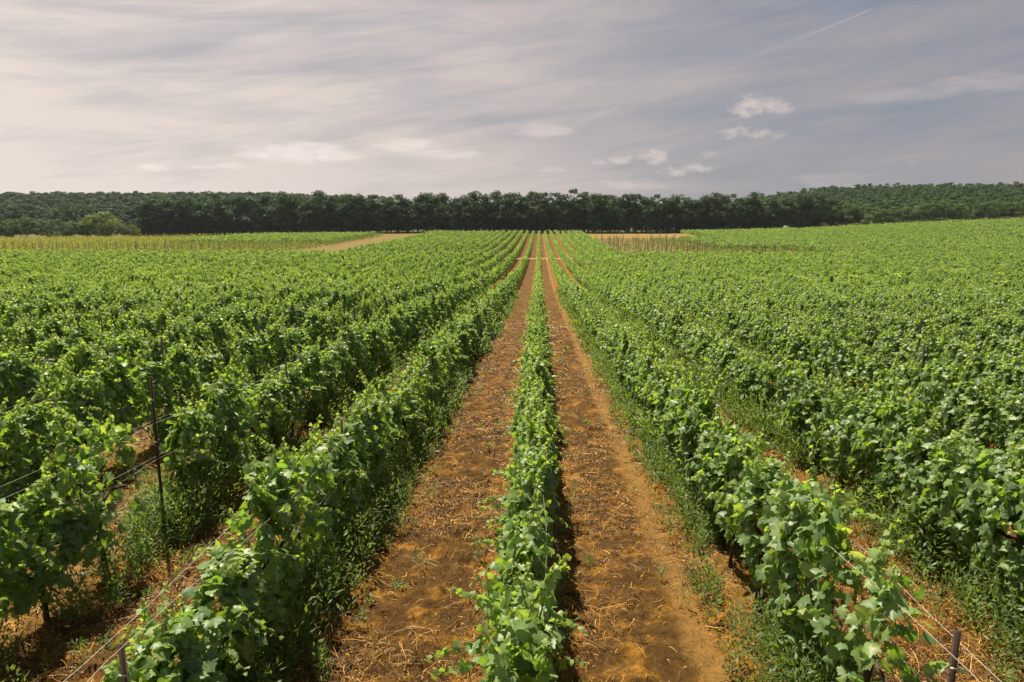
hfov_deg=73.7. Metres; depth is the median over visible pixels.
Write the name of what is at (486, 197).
oak tree
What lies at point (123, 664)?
trellis post
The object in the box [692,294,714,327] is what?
grapevine
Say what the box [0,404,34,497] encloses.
grapevine
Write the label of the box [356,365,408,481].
grapevine
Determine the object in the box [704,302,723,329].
grapevine
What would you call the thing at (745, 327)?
grapevine
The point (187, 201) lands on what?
oak tree
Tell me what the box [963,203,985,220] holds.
bushy tree
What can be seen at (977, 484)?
grapevine
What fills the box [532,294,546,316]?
grapevine
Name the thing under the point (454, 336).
grapevine
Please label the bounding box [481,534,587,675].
grapevine
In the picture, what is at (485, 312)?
grapevine
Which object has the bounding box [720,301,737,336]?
grapevine
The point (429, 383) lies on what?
grapevine
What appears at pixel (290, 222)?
oak tree
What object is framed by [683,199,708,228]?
oak tree
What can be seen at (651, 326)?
grapevine
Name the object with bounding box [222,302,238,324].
grapevine
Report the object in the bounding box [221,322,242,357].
grapevine
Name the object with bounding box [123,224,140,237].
pale tree
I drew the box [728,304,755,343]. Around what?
grapevine
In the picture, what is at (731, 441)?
grapevine
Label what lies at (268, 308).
grapevine
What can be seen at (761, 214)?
oak tree
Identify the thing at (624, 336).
grapevine
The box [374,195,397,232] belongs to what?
oak tree
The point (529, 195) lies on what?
oak tree
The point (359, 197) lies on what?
oak tree
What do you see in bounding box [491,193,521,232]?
oak tree
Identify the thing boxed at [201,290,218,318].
grapevine
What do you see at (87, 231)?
bushy tree
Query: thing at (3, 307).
grapevine
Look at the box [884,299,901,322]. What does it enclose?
grapevine
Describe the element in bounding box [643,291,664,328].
grapevine
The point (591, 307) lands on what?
grapevine
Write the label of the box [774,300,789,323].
grapevine
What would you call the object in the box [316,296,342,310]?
grapevine
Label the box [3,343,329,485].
trellis wire
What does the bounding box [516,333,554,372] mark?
grapevine
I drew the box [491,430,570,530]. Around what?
grapevine
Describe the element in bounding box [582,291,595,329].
grapevine
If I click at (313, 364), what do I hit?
grapevine
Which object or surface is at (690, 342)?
grapevine
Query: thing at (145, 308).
grapevine
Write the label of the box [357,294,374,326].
grapevine
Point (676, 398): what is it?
grapevine
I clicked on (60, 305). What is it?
grapevine
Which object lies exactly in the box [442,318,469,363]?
grapevine
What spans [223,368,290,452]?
grapevine
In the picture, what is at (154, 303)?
grapevine
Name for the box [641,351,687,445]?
grapevine
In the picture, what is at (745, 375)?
grapevine
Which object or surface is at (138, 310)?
grapevine
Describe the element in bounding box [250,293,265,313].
grapevine
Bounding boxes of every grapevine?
[0,297,23,334]
[0,305,15,348]
[0,328,47,432]
[0,380,75,488]
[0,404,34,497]
[0,457,118,624]
[7,316,38,350]
[7,316,46,363]
[9,337,54,381]
[14,351,79,403]
[17,307,40,323]
[32,297,63,327]
[34,311,57,344]
[34,327,77,385]
[36,313,75,359]
[39,402,147,579]
[41,357,124,460]
[47,295,75,315]
[47,305,73,333]
[58,311,98,377]
[60,330,108,399]
[63,304,94,344]
[67,291,91,324]
[86,303,107,334]
[86,315,109,336]
[88,326,123,352]
[88,347,152,462]
[90,334,140,392]
[100,298,127,344]
[100,582,249,681]
[107,305,145,361]
[117,326,152,384]
[118,291,140,318]
[121,305,144,330]
[128,351,185,444]
[134,304,163,331]
[134,329,171,373]
[137,311,164,342]
[139,300,154,316]
[142,298,165,312]
[148,301,185,335]
[150,294,177,332]
[159,394,222,513]
[160,326,211,412]
[163,313,195,384]
[167,315,191,335]
[172,508,310,680]
[177,295,200,323]
[182,316,216,359]
[186,305,209,337]
[186,339,226,400]
[190,289,207,317]
[192,351,258,491]
[193,436,323,607]
[198,293,221,334]
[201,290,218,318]
[203,310,234,360]
[214,289,233,311]
[218,304,236,337]
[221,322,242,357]
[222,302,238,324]
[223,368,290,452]
[228,303,255,341]
[230,324,266,388]
[232,292,253,323]
[238,364,303,445]
[244,329,276,377]
[245,305,271,340]
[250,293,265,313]
[250,414,343,579]
[259,296,277,341]
[260,358,326,439]
[263,312,293,370]
[264,287,277,313]
[273,297,293,328]
[274,323,303,363]
[277,289,300,327]
[290,301,305,327]
[292,335,328,421]
[293,325,312,357]
[302,413,367,529]
[303,299,328,346]
[303,344,344,401]
[308,299,323,313]
[309,308,332,346]
[312,297,328,311]
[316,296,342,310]
[322,302,343,343]
[325,333,356,388]
[326,284,342,310]
[329,300,345,339]
[335,318,366,395]
[336,378,390,499]
[340,309,355,328]
[341,318,372,372]
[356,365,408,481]
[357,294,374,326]
[363,289,378,316]
[363,303,392,362]
[364,313,386,380]
[372,296,385,318]
[377,289,391,317]
[377,385,425,467]
[382,307,406,351]
[382,316,399,354]
[384,291,394,312]
[386,348,432,412]
[387,299,410,344]
[389,369,428,439]
[400,334,447,398]
[401,299,419,336]
[402,308,417,340]
[402,353,439,413]
[408,294,422,330]
[409,293,432,331]
[417,294,431,330]
[419,344,453,385]
[421,300,436,326]
[423,290,441,322]
[424,553,571,681]
[425,323,456,379]
[430,301,446,318]
[431,288,449,317]
[437,290,449,315]
[438,337,468,376]
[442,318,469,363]
[447,328,469,371]
[452,312,474,355]
[459,317,474,359]
[462,314,481,350]
[464,295,483,329]
[464,303,480,334]
[465,313,478,333]
[469,447,570,609]
[470,457,555,572]
[477,298,496,318]
[478,302,492,323]
[478,306,488,327]
[478,307,489,329]
[479,290,491,317]
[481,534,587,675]
[489,301,496,317]
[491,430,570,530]
[500,383,566,442]
[504,400,566,499]
[506,387,569,488]
[508,360,559,427]
[511,342,549,392]
[512,342,559,409]
[512,347,556,394]
[516,317,545,358]
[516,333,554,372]
[522,309,551,335]
[523,298,541,319]
[523,305,546,333]
[523,311,551,348]
[525,331,557,362]
[527,315,549,355]
[528,289,545,310]
[528,365,558,424]
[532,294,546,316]
[578,290,588,316]
[578,291,598,323]
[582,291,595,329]
[582,293,599,318]
[585,297,600,333]
[587,301,604,334]
[588,304,599,337]
[591,301,617,336]
[594,308,612,343]
[595,310,614,344]
[597,310,616,353]
[600,316,620,357]
[601,319,632,371]
[602,315,633,360]
[608,322,632,382]
[617,327,648,372]
[618,327,649,395]
[625,289,640,316]
[626,334,665,414]
[627,292,646,315]
[629,293,647,317]
[630,338,663,405]
[634,300,645,320]
[637,347,675,429]
[640,291,654,323]
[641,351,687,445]
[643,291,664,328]
[645,307,656,333]
[649,294,670,337]
[652,359,694,459]
[655,303,671,339]
[659,304,686,343]
[662,305,683,348]
[662,359,728,485]
[673,316,697,361]
[675,392,744,524]
[680,294,691,322]
[682,319,710,375]
[686,288,705,321]
[686,318,716,369]
[690,293,712,323]
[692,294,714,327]
[693,407,777,567]
[695,320,727,369]
[700,303,717,325]
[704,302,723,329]
[704,329,740,388]
[709,433,811,611]
[712,297,732,326]
[715,335,755,405]
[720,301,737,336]
[726,349,764,404]
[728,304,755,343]
[735,296,751,309]
[736,304,759,349]
[744,296,761,310]
[746,306,768,351]
[748,291,767,315]
[748,346,791,423]
[749,304,776,356]
[752,445,889,671]
[756,291,773,318]
[762,313,790,366]
[767,296,783,323]
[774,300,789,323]
[774,316,811,368]
[775,358,841,440]
[776,510,964,681]
[779,303,800,327]
[780,323,823,379]
[789,304,814,325]
[790,297,805,314]
[800,294,815,318]
[800,367,863,474]
[801,310,818,333]
[805,374,881,494]
[807,315,836,379]
[808,293,825,319]
[808,306,837,348]
[814,294,832,317]
[818,325,865,394]
[822,293,845,323]
[829,318,852,346]
[835,302,858,327]
[836,309,863,355]
[843,348,873,404]
[847,371,939,516]
[852,319,881,375]
[853,344,905,402]
[858,290,878,322]
[866,321,903,368]
[867,305,895,334]
[870,299,891,322]
[874,408,962,553]
[879,310,903,348]
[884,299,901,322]
[884,311,914,341]
[884,348,930,406]
[885,333,926,379]
[893,300,917,331]
[906,306,941,350]
[912,305,932,323]
[912,320,950,382]
[914,345,976,439]
[921,420,1023,594]
[925,300,942,314]
[926,307,945,332]
[928,326,988,371]
[931,316,959,358]
[935,301,954,319]
[940,323,980,349]
[941,303,979,338]
[943,374,1013,463]
[954,299,975,321]
[954,336,1002,400]
[957,307,986,353]
[965,318,1003,367]
[971,296,991,322]
[975,468,1023,602]
[976,307,1010,350]
[981,342,1023,419]
[981,391,1023,478]
[982,303,1013,334]
[987,335,1023,379]
[997,307,1023,348]
[1011,299,1023,319]
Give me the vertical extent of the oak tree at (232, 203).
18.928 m
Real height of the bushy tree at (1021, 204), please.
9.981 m
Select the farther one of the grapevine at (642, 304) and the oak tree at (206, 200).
the oak tree at (206, 200)
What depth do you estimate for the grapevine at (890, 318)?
22.80 m
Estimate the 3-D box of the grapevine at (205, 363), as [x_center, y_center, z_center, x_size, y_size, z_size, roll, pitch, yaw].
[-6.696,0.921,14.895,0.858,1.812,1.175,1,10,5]
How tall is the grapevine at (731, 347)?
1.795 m
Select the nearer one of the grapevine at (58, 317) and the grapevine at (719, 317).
the grapevine at (58, 317)
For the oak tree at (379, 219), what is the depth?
310.60 m
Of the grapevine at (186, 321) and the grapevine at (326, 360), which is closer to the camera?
the grapevine at (326, 360)
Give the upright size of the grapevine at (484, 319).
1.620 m
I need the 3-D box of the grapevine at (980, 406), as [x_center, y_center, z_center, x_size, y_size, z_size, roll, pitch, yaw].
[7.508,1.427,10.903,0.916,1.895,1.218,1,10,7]
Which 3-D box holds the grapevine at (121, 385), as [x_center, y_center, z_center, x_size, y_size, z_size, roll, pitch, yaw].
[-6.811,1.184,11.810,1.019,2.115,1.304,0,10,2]
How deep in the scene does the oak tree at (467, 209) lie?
308.07 m
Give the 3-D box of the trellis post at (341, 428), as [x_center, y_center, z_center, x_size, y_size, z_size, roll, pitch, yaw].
[-2.113,1.937,8.631,0.047,1.944,0.036,-1,10,-3]
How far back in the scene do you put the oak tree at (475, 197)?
314.95 m
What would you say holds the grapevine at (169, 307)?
on the ground
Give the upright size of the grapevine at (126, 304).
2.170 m
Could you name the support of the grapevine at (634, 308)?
on the ground
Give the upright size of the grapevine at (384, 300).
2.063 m
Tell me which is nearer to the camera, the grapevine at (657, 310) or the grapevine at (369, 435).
the grapevine at (369, 435)
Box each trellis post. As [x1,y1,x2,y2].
[41,354,50,407]
[118,643,128,681]
[149,376,165,535]
[160,337,166,381]
[285,359,291,436]
[340,419,345,491]
[722,413,730,547]
[918,319,921,345]
[920,345,925,380]
[925,426,933,474]
[947,629,960,681]
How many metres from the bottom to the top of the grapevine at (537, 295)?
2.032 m
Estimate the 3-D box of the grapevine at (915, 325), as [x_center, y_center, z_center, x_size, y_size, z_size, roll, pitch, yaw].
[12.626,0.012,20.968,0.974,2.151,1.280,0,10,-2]
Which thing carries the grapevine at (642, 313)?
on the ground
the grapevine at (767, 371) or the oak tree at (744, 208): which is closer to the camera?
the grapevine at (767, 371)
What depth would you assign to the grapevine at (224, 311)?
25.81 m
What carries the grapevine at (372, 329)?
on the ground
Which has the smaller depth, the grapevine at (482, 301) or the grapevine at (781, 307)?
the grapevine at (781, 307)
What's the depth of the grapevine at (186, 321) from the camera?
23.00 m
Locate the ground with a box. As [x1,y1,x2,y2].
[0,215,1023,681]
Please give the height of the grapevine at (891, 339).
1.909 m
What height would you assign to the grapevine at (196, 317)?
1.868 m
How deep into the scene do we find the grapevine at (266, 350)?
17.69 m
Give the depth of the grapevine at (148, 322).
20.79 m
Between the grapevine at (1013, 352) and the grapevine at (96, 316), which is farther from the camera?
the grapevine at (96, 316)
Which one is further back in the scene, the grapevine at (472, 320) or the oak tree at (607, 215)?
the oak tree at (607, 215)
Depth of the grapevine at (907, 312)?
26.16 m
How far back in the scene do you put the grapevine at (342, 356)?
16.42 m
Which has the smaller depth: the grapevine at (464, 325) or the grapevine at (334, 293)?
the grapevine at (464, 325)
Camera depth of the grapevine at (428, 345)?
15.16 m
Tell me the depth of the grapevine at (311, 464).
7.22 m
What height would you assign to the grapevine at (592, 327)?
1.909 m
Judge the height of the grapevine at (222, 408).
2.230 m
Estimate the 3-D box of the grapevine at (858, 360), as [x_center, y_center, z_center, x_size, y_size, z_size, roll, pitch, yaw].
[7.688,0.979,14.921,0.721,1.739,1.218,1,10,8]
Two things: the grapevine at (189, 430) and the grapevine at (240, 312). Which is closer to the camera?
the grapevine at (189, 430)
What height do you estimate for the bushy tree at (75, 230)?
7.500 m
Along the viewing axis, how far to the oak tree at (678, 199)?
314.10 m
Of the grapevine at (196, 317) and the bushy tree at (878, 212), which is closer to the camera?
the grapevine at (196, 317)
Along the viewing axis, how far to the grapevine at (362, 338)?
18.17 m
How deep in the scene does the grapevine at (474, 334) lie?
23.30 m
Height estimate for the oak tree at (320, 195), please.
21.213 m
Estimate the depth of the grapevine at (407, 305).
25.28 m
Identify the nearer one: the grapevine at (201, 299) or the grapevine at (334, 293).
the grapevine at (201, 299)
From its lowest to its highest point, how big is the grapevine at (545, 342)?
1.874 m
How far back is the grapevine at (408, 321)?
24.27 m
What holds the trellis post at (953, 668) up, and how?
on the ground
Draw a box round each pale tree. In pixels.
[77,211,124,237]
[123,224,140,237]
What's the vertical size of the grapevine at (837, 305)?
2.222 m
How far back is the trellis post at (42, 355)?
13.22 m
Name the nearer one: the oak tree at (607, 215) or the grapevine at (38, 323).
the grapevine at (38, 323)
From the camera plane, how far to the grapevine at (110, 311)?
23.00 m
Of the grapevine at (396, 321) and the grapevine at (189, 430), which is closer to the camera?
the grapevine at (189, 430)
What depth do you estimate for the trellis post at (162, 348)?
13.06 m
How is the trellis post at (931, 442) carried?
on the ground
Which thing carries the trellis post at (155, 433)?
on the ground
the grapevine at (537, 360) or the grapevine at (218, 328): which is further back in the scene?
the grapevine at (218, 328)
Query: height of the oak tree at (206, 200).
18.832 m
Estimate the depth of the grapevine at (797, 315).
24.48 m
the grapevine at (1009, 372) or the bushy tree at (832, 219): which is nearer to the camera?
the grapevine at (1009, 372)
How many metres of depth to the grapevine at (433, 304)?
30.13 m
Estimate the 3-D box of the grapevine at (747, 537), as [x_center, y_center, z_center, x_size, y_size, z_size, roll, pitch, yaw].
[2.608,1.965,6.868,0.788,1.861,1.292,-3,11,-17]
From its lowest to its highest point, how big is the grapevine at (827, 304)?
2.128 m
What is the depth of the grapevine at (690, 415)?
9.53 m
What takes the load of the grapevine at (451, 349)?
on the ground
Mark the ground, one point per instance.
(644, 657)
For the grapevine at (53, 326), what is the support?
on the ground
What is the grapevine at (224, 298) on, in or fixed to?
on the ground
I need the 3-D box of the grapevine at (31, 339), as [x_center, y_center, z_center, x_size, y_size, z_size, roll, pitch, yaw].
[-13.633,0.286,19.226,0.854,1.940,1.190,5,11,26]
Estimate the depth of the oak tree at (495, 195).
315.09 m
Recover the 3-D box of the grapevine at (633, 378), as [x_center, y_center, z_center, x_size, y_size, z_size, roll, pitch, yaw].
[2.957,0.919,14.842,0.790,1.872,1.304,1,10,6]
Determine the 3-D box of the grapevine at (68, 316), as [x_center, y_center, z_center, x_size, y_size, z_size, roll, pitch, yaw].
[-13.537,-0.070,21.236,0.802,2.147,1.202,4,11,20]
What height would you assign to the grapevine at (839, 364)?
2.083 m
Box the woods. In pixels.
[0,181,1023,235]
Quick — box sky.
[0,0,1023,202]
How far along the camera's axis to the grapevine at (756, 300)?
29.30 m
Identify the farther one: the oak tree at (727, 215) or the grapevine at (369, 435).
the oak tree at (727, 215)
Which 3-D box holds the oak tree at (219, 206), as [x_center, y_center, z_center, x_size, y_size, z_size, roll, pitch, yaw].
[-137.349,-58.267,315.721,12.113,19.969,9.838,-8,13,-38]
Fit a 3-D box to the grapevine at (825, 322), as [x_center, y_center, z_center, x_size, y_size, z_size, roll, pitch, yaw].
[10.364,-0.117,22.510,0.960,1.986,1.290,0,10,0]
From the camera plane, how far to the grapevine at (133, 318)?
19.73 m
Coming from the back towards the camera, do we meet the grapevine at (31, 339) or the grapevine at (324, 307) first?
the grapevine at (324, 307)
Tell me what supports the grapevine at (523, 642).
on the ground
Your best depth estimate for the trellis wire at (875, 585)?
4.16 m
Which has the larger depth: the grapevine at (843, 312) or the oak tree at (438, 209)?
the oak tree at (438, 209)
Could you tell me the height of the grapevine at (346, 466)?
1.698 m
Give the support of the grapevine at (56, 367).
on the ground
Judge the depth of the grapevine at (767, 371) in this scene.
13.96 m
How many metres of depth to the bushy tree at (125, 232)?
286.10 m
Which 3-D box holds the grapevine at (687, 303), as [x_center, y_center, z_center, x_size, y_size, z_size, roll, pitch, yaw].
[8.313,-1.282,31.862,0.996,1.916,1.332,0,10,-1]
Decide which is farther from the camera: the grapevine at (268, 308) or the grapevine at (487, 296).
the grapevine at (487, 296)
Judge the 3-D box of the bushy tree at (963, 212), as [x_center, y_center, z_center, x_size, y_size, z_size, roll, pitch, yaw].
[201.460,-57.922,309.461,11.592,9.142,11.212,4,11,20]
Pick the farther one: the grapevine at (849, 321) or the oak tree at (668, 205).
the oak tree at (668, 205)
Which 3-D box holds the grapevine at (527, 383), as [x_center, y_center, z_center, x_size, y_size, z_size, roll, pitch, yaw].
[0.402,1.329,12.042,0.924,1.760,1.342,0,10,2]
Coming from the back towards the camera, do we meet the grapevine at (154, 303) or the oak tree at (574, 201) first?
the oak tree at (574, 201)
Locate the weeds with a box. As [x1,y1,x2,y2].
[0,283,1023,681]
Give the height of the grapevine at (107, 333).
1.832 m
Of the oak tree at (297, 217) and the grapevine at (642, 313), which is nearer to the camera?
the grapevine at (642, 313)
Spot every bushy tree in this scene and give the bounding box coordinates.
[0,219,24,237]
[5,216,43,237]
[29,219,57,237]
[52,222,74,237]
[63,221,83,235]
[76,223,98,236]
[115,225,130,235]
[743,201,766,227]
[757,196,782,227]
[774,196,798,226]
[788,193,815,226]
[804,192,832,226]
[822,198,842,225]
[832,203,861,225]
[847,203,873,224]
[863,207,889,223]
[880,205,905,223]
[896,207,921,222]
[909,201,943,221]
[928,199,957,220]
[945,203,971,219]
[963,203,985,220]
[972,200,1005,218]
[992,201,1020,217]
[1004,199,1023,217]
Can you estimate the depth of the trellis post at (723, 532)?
8.51 m
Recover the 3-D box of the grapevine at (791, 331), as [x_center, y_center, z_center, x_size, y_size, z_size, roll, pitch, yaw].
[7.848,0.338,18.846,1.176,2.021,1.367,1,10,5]
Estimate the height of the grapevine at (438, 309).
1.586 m
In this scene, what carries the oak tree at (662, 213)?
on the ground
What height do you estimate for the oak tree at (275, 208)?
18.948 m
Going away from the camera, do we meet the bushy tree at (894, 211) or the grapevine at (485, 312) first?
the grapevine at (485, 312)
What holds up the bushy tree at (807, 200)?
on the ground
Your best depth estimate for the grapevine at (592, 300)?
28.50 m
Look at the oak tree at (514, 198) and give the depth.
314.93 m
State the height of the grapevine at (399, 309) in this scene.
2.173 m
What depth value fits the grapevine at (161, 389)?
12.64 m
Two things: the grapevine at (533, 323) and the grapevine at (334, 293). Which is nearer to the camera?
the grapevine at (533, 323)
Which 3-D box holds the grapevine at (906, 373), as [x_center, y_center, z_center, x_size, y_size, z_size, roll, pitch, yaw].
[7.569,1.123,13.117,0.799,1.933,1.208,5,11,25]
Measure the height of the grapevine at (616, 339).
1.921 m
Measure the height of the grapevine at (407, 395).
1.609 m
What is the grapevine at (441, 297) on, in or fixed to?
on the ground
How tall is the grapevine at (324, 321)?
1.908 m
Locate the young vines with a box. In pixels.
[0,232,844,253]
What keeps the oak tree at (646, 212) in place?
on the ground
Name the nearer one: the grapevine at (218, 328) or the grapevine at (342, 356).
the grapevine at (342, 356)
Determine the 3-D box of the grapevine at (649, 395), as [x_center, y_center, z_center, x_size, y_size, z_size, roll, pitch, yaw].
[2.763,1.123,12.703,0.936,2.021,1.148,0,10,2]
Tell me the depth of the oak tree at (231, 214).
312.52 m
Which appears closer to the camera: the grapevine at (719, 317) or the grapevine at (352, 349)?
the grapevine at (352, 349)
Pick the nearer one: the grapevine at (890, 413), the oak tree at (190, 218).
the grapevine at (890, 413)
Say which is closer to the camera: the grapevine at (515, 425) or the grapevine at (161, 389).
the grapevine at (515, 425)
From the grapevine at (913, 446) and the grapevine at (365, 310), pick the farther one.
the grapevine at (365, 310)
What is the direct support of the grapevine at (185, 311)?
on the ground
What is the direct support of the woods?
on the ground
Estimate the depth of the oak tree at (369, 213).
313.95 m
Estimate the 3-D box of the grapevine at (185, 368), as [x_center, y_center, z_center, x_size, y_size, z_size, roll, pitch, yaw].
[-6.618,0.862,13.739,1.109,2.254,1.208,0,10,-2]
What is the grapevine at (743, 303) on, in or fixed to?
on the ground
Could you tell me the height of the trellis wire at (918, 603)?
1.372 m
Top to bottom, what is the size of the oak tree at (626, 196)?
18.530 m
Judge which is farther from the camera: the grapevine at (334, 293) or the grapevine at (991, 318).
the grapevine at (334, 293)
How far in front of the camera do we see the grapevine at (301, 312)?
27.19 m
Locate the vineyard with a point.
(948, 262)
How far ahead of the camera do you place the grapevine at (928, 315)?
25.20 m
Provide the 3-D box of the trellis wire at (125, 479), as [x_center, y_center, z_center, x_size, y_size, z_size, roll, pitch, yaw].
[-4.157,0.664,15.175,0.072,1.280,27.300,0,10,2]
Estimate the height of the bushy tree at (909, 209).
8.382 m
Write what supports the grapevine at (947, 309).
on the ground
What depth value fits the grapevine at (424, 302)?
28.14 m
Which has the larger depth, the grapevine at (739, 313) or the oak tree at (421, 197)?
the oak tree at (421, 197)
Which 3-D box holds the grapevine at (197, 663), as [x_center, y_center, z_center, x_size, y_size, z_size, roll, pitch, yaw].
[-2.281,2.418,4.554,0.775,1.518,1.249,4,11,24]
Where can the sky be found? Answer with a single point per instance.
(694, 99)
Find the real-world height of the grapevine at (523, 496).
1.969 m
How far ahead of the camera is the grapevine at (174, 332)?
18.05 m
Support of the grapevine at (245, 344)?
on the ground
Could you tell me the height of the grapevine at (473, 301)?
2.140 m
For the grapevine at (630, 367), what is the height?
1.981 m
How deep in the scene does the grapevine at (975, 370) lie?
14.57 m
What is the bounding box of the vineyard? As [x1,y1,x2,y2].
[0,218,1023,594]
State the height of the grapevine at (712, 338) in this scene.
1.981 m
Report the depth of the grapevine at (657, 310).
25.82 m
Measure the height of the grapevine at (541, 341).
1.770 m
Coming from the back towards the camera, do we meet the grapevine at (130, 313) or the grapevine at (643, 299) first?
the grapevine at (643, 299)
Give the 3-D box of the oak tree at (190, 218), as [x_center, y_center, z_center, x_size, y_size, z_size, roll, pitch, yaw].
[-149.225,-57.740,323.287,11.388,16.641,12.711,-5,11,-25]
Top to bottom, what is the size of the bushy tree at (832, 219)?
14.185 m
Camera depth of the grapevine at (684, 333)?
21.23 m
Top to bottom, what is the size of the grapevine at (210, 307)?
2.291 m
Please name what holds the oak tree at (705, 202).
on the ground
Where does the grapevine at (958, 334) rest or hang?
on the ground
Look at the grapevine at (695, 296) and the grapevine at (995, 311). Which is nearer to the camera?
the grapevine at (995, 311)
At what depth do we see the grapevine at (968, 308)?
26.29 m
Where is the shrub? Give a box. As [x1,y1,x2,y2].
[858,219,871,224]
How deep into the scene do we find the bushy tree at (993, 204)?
306.60 m
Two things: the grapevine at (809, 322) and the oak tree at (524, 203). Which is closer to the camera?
the grapevine at (809, 322)
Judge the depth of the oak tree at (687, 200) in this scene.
311.31 m
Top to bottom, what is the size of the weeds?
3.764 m
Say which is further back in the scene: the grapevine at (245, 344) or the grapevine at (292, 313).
the grapevine at (292, 313)
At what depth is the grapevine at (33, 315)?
25.70 m
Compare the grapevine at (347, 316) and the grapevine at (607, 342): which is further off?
the grapevine at (347, 316)
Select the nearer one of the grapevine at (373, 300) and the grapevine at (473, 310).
the grapevine at (473, 310)
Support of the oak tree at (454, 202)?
on the ground
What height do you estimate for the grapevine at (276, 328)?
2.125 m
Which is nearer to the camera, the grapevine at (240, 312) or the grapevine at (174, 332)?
the grapevine at (174, 332)
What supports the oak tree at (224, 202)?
on the ground
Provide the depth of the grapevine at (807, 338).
17.90 m
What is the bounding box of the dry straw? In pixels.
[0,320,1023,681]
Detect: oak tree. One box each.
[130,199,161,236]
[142,199,172,236]
[153,197,182,235]
[164,200,190,235]
[174,196,198,234]
[184,202,208,233]
[190,197,217,235]
[200,193,229,235]
[207,199,237,234]
[216,196,239,233]
[225,195,253,233]
[236,196,267,233]
[249,196,275,232]
[253,193,279,232]
[262,194,294,232]
[277,192,302,232]
[291,196,310,231]
[298,196,331,232]
[305,189,336,232]
[319,195,345,231]
[327,194,350,232]
[335,194,365,231]
[345,193,372,231]
[360,194,383,231]
[365,194,390,232]
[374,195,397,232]
[381,194,415,232]
[392,198,416,232]
[405,197,426,232]
[406,192,439,231]
[418,194,449,231]
[429,192,456,230]
[441,197,469,230]
[449,195,479,231]
[462,191,492,230]
[471,194,496,230]
[477,189,503,231]
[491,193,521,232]
[502,192,529,229]
[512,191,544,232]
[514,196,538,232]
[529,192,551,232]
[537,192,564,231]
[544,194,580,230]
[564,189,585,229]
[569,191,593,231]
[578,193,607,233]
[585,194,618,233]
[600,195,619,232]
[604,197,633,233]
[615,193,641,233]
[624,193,648,233]
[634,196,661,233]
[648,194,666,232]
[653,197,681,232]
[663,193,691,232]
[675,197,698,229]
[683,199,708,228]
[693,194,723,229]
[702,192,731,229]
[710,194,739,229]
[721,193,742,229]
[731,197,756,227]
[739,192,770,226]
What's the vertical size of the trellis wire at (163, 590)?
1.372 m
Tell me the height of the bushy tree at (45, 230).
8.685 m
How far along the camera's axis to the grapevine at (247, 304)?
27.83 m
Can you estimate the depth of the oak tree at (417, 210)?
314.39 m
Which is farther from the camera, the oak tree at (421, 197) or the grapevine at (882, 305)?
the oak tree at (421, 197)
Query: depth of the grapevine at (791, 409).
12.11 m
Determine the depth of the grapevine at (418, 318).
26.35 m
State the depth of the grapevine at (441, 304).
32.52 m
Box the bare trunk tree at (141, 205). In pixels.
[130,201,147,234]
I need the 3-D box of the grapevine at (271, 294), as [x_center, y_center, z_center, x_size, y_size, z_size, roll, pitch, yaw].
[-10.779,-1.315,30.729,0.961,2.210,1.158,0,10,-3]
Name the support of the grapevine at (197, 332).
on the ground
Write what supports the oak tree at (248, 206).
on the ground
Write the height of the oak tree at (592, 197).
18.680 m
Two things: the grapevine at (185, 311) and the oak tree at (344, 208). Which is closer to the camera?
the grapevine at (185, 311)
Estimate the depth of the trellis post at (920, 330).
16.91 m
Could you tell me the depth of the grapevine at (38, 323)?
22.81 m
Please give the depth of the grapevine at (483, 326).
27.22 m
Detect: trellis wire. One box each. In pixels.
[1,307,415,499]
[2,305,363,412]
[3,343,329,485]
[9,337,384,546]
[63,332,448,681]
[87,328,461,681]
[636,351,976,678]
[722,421,1001,681]
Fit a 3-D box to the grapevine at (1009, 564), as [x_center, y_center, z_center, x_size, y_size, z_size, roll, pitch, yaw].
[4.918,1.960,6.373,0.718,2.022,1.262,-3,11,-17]
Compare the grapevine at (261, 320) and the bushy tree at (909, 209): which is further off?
the bushy tree at (909, 209)
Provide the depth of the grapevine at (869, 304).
29.18 m
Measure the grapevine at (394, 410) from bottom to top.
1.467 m
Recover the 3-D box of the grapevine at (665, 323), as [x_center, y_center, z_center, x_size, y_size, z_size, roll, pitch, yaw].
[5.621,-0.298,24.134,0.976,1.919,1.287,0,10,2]
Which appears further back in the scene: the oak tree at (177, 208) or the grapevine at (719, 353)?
the oak tree at (177, 208)
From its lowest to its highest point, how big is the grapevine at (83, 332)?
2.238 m
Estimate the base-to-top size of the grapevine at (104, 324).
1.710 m
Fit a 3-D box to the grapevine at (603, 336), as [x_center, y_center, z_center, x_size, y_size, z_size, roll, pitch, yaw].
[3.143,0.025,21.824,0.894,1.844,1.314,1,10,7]
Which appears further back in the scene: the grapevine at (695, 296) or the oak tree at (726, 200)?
the oak tree at (726, 200)
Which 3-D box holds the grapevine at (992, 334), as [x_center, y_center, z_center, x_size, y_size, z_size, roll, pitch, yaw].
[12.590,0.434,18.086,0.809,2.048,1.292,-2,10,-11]
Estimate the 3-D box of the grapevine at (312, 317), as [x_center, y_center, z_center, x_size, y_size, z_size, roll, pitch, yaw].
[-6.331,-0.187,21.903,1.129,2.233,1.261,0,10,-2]
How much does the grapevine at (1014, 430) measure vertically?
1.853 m
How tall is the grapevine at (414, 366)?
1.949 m
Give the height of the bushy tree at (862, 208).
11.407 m
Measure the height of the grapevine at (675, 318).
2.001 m
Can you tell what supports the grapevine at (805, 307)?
on the ground
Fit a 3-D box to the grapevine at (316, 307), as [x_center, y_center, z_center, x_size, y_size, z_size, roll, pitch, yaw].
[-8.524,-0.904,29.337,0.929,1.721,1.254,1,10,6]
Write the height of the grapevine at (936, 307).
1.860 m
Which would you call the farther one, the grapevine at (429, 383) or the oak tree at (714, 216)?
the oak tree at (714, 216)
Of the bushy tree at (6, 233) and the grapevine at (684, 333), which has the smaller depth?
the grapevine at (684, 333)
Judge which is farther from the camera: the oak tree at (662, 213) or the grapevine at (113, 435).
the oak tree at (662, 213)

